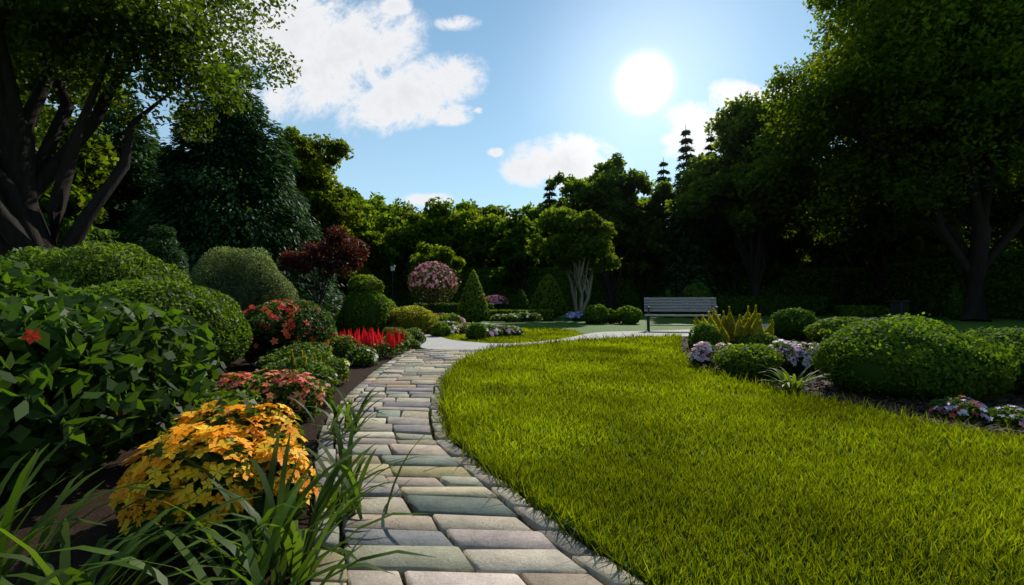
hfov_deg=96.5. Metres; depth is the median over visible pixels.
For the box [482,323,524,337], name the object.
island flowers
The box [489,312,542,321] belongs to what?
plants
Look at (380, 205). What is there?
tree
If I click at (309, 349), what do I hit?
bush
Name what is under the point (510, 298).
hedge
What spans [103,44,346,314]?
tree
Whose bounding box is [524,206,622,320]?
pale stem tree
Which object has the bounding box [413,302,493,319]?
hedge
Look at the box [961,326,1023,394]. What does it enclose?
bush
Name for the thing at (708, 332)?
bush
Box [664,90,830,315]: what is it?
tree
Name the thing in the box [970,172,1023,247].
tree
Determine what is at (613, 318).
bush
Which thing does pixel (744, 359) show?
ball
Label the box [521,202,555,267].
tree
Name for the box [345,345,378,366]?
plants
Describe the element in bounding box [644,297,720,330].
bench
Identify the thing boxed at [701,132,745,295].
conifer
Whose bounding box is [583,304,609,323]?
bush
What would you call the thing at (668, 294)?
conical topiary
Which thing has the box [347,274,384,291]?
topiary bush
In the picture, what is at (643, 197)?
tree
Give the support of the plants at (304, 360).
on the bed soil
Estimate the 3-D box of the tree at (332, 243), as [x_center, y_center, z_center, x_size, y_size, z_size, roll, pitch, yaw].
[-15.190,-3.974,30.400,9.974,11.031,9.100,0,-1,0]
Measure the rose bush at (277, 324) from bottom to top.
0.874 m
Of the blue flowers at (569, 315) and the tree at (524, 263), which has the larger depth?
the tree at (524, 263)
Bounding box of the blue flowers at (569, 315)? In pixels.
[565,311,583,319]
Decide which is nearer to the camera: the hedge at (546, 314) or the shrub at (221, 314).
the shrub at (221, 314)
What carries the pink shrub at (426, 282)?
on the ground at (562, 322)
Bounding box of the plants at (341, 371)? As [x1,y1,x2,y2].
[323,357,351,384]
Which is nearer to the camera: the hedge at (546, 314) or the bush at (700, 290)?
the hedge at (546, 314)
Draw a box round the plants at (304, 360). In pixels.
[288,349,321,371]
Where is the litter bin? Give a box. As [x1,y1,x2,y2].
[888,301,910,321]
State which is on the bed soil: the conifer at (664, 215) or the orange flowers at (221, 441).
the orange flowers at (221, 441)
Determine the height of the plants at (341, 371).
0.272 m
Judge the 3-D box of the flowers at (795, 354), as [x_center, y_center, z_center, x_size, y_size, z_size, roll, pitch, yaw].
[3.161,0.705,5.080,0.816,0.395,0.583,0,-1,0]
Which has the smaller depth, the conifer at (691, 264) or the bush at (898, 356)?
the bush at (898, 356)
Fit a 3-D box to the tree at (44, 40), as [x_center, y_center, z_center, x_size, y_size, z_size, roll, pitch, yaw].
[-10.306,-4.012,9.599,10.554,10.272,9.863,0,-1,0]
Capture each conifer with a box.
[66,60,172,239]
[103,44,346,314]
[529,180,557,270]
[650,157,677,300]
[653,125,721,295]
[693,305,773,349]
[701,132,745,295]
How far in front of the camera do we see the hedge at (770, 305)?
29.56 m
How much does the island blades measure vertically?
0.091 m
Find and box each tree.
[0,0,302,261]
[10,56,132,224]
[277,152,349,253]
[278,224,370,310]
[332,201,378,313]
[334,217,399,283]
[342,186,386,205]
[366,196,398,231]
[366,197,510,289]
[407,241,465,302]
[453,198,511,270]
[488,208,547,294]
[503,227,530,266]
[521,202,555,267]
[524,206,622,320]
[532,171,574,269]
[559,152,659,309]
[614,178,682,312]
[638,196,671,218]
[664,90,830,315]
[671,189,809,286]
[741,0,1023,321]
[782,152,965,305]
[785,247,810,270]
[808,218,963,267]
[904,239,991,265]
[948,190,1023,254]
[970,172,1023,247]
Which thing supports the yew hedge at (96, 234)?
on the ground at (562, 322)
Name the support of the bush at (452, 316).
on the ground at (562, 322)
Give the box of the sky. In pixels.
[45,0,1015,218]
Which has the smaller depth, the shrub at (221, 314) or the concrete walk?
the shrub at (221, 314)
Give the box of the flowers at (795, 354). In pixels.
[769,339,821,374]
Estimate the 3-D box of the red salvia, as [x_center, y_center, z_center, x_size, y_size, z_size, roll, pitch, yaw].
[-2.146,0.731,6.676,1.323,0.463,0.953,0,-1,0]
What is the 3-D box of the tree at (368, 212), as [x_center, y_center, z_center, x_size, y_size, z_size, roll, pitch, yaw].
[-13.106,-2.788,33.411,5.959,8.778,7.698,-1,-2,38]
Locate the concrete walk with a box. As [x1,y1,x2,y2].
[420,317,875,349]
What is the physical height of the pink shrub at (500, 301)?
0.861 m
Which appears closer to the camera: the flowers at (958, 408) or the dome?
the flowers at (958, 408)
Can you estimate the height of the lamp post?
3.445 m
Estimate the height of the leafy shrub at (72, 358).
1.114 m
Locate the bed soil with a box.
[0,334,423,584]
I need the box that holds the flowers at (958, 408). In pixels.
[928,395,1023,429]
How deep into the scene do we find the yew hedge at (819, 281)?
36.58 m
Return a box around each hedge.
[42,213,119,248]
[329,266,899,312]
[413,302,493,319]
[455,294,533,309]
[487,309,553,320]
[653,295,828,315]
[835,304,889,317]
[839,248,1023,318]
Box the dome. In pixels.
[337,289,390,336]
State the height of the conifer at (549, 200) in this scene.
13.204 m
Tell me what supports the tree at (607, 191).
on the ground at (562, 322)
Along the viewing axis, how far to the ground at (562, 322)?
17.99 m
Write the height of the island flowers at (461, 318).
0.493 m
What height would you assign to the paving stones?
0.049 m
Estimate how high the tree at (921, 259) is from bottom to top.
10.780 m
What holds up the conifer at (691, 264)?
on the ground at (562, 322)
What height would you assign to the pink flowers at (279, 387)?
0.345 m
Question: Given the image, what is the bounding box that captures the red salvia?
[332,326,411,358]
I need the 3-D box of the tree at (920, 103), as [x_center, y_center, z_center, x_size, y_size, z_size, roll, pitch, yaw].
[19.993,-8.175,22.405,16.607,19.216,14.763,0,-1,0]
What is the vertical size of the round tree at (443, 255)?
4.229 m
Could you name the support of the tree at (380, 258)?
on the ground at (562, 322)
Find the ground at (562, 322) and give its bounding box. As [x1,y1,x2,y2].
[330,313,1023,349]
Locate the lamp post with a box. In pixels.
[390,263,395,300]
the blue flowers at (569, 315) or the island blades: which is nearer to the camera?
the island blades
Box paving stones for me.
[310,349,643,584]
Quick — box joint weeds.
[305,349,590,584]
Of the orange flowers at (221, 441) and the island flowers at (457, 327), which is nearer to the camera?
the orange flowers at (221, 441)
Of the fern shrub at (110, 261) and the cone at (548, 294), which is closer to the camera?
the fern shrub at (110, 261)
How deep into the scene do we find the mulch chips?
3.64 m
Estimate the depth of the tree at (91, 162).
16.56 m
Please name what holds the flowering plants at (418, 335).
on the bed soil
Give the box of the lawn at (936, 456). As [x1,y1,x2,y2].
[427,331,1023,584]
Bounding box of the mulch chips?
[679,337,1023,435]
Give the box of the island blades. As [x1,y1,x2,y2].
[443,326,581,342]
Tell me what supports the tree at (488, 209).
on the ground at (562, 322)
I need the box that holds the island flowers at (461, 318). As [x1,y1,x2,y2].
[431,313,465,322]
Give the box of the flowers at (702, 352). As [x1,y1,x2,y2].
[687,341,729,368]
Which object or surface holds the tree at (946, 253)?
on the ground at (562, 322)
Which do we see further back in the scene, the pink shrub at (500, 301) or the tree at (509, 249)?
the tree at (509, 249)
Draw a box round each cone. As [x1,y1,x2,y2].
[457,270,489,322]
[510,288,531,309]
[528,274,567,317]
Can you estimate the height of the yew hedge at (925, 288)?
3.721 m
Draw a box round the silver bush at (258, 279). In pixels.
[187,245,299,315]
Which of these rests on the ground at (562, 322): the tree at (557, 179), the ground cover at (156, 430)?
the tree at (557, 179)
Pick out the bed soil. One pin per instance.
(111, 474)
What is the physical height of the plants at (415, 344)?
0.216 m
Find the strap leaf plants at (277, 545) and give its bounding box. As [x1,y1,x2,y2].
[0,386,451,584]
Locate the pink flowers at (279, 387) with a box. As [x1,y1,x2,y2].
[210,368,327,419]
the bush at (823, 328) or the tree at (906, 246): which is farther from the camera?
the tree at (906, 246)
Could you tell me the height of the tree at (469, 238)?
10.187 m
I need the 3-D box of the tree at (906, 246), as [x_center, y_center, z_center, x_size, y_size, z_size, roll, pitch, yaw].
[25.342,-5.564,31.456,12.839,14.300,11.706,-1,-2,27]
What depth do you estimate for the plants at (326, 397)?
3.41 m
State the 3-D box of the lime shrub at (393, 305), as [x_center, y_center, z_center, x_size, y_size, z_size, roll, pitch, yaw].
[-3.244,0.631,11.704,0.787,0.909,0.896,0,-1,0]
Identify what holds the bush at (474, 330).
on the ground at (562, 322)
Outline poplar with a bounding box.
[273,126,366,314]
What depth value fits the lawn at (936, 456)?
2.01 m
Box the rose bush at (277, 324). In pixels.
[243,299,336,364]
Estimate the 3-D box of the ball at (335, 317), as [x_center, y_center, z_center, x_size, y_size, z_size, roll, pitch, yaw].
[-3.796,0.690,11.435,1.409,0.787,1.358,0,-1,0]
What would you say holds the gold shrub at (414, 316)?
on the ground at (562, 322)
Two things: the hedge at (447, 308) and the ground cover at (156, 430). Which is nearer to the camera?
the ground cover at (156, 430)
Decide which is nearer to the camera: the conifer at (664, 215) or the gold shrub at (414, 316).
the gold shrub at (414, 316)
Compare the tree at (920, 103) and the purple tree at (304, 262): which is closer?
the purple tree at (304, 262)
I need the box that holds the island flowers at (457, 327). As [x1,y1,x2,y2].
[425,321,470,333]
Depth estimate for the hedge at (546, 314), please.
20.57 m
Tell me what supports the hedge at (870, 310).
on the ground at (562, 322)
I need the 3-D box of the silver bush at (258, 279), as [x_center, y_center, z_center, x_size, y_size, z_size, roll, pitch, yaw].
[-4.942,0.090,8.363,1.778,1.851,1.893,1,-2,-40]
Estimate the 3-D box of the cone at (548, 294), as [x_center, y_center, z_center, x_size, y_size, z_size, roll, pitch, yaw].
[1.867,0.209,23.677,2.092,2.431,2.112,0,-1,0]
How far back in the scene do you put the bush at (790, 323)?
9.41 m
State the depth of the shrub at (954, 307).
21.86 m
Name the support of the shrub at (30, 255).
on the bed soil
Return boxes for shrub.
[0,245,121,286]
[0,255,227,498]
[38,240,191,287]
[80,279,252,376]
[386,305,439,333]
[387,300,397,328]
[406,261,461,311]
[485,295,508,309]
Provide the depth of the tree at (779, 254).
36.27 m
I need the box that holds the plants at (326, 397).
[313,379,334,408]
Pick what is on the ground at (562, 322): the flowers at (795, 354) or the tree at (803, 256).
the tree at (803, 256)
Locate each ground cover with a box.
[139,401,216,457]
[164,377,277,412]
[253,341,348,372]
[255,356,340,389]
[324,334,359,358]
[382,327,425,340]
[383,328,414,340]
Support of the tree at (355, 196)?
on the ground at (562, 322)
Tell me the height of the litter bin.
0.900 m
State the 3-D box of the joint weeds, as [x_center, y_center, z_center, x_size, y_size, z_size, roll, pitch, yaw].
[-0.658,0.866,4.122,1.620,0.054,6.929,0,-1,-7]
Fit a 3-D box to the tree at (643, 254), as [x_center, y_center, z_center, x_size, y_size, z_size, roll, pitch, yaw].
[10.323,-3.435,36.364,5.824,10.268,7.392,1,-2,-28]
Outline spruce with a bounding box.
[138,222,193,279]
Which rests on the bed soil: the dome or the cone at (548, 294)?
the dome
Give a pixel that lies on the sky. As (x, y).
(486, 102)
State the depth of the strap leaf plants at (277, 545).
1.21 m
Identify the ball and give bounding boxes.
[332,312,346,334]
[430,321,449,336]
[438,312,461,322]
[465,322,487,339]
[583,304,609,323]
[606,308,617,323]
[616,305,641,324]
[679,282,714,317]
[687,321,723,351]
[710,343,784,379]
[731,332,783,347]
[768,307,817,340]
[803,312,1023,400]
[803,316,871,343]
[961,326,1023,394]
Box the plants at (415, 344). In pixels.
[376,338,420,350]
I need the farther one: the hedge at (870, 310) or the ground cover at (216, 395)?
the hedge at (870, 310)
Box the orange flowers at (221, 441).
[107,393,320,561]
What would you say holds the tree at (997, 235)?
on the ground at (562, 322)

